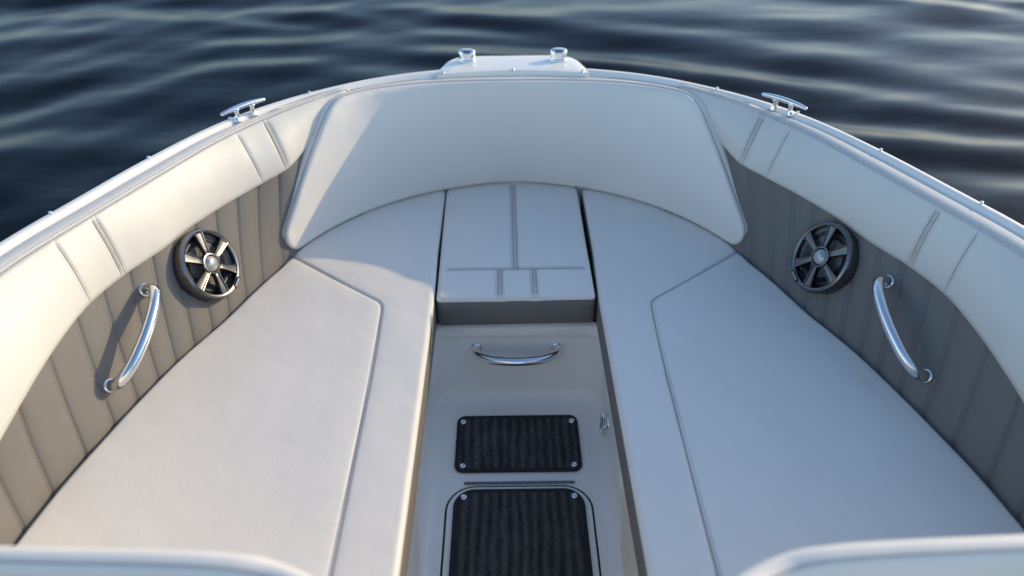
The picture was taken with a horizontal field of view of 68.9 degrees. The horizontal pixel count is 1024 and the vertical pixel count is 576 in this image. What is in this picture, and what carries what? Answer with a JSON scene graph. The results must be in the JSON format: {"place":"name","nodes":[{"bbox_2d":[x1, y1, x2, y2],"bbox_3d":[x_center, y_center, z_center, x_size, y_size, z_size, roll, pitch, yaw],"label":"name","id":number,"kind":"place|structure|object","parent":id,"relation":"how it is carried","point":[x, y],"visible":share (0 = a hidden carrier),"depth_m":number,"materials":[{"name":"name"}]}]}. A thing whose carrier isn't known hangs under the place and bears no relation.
{"place":"outdoors","nodes":[
{"label":"outdoors","id":0,"kind":"place"},
{"bbox_2d":[0,0,1023,241],"bbox_3d":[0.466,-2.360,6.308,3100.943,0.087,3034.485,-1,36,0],"label":"water","id":1,"kind":"structure","parent":0,"point":[94,93],"depth_m":5.25,"materials":[{"name":"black liquid"}]},
{"bbox_2d":[0,48,1023,575],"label":"boat","id":2,"kind":"object","parent":1,"relation":"on","point":[122,294],"visible":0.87,"depth_m":1.76,"materials":[{"name":"white plastic"}]},
{"bbox_2d":[16,190,445,575],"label":"seat cushion","id":3,"kind":"object","parent":2,"relation":"on","point":[279,415],"visible":0.98,"depth_m":1.57,"materials":[{"name":"white leather"}]},
{"bbox_2d":[0,546,309,575],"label":"lounge cushion","id":4,"kind":"object","parent":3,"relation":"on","point":[37,561],"visible":1,"depth_m":0.86,"materials":[{"name":"white leather"}]},
{"bbox_2d":[283,77,746,248],"bbox_3d":[0.006,-0.377,2.208,1.357,0.359,0.469,-1,36,0],"label":"bow backrest","id":5,"kind":"object","parent":2,"relation":"attached to","point":[661,146],"visible":0.99,"depth_m":2.25,"materials":[{"name":"white leather"}]},
{"bbox_2d":[436,182,594,324],"bbox_3d":[0.003,-0.130,2.239,0.430,0.100,0.666,-1,36,0],"label":"filler cushion","id":6,"kind":"object","parent":2,"relation":"on","point":[514,253],"visible":0.94,"depth_m":2.09,"materials":[{"name":"white leather"}]},
{"bbox_2d":[454,415,581,472],"bbox_3d":[0.016,0.413,1.994,0.331,0.011,0.199,-1,36,0],"label":"floor mat","id":7,"kind":"object","parent":2,"relation":"on","point":[516,443],"visible":1,"depth_m":1.99,"materials":[{"name":"carpet"}]},
{"bbox_2d":[449,488,592,575],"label":"floor mat","id":8,"kind":"object","parent":2,"relation":"on","point":[523,532],"visible":1,"depth_m":1.76,"materials":[{"name":"carpet"}]},
{"bbox_2d":[580,189,1023,575],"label":"seat cushion","id":9,"kind":"object","parent":2,"relation":"on","point":[758,417],"visible":0.99,"depth_m":1.57,"materials":[{"name":"white leather"}]},
{"bbox_2d":[739,534,1023,575],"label":"lounge cushion","id":10,"kind":"object","parent":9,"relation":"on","point":[998,555],"visible":1,"depth_m":0.86,"materials":[{"name":"white leather"}]}
]}

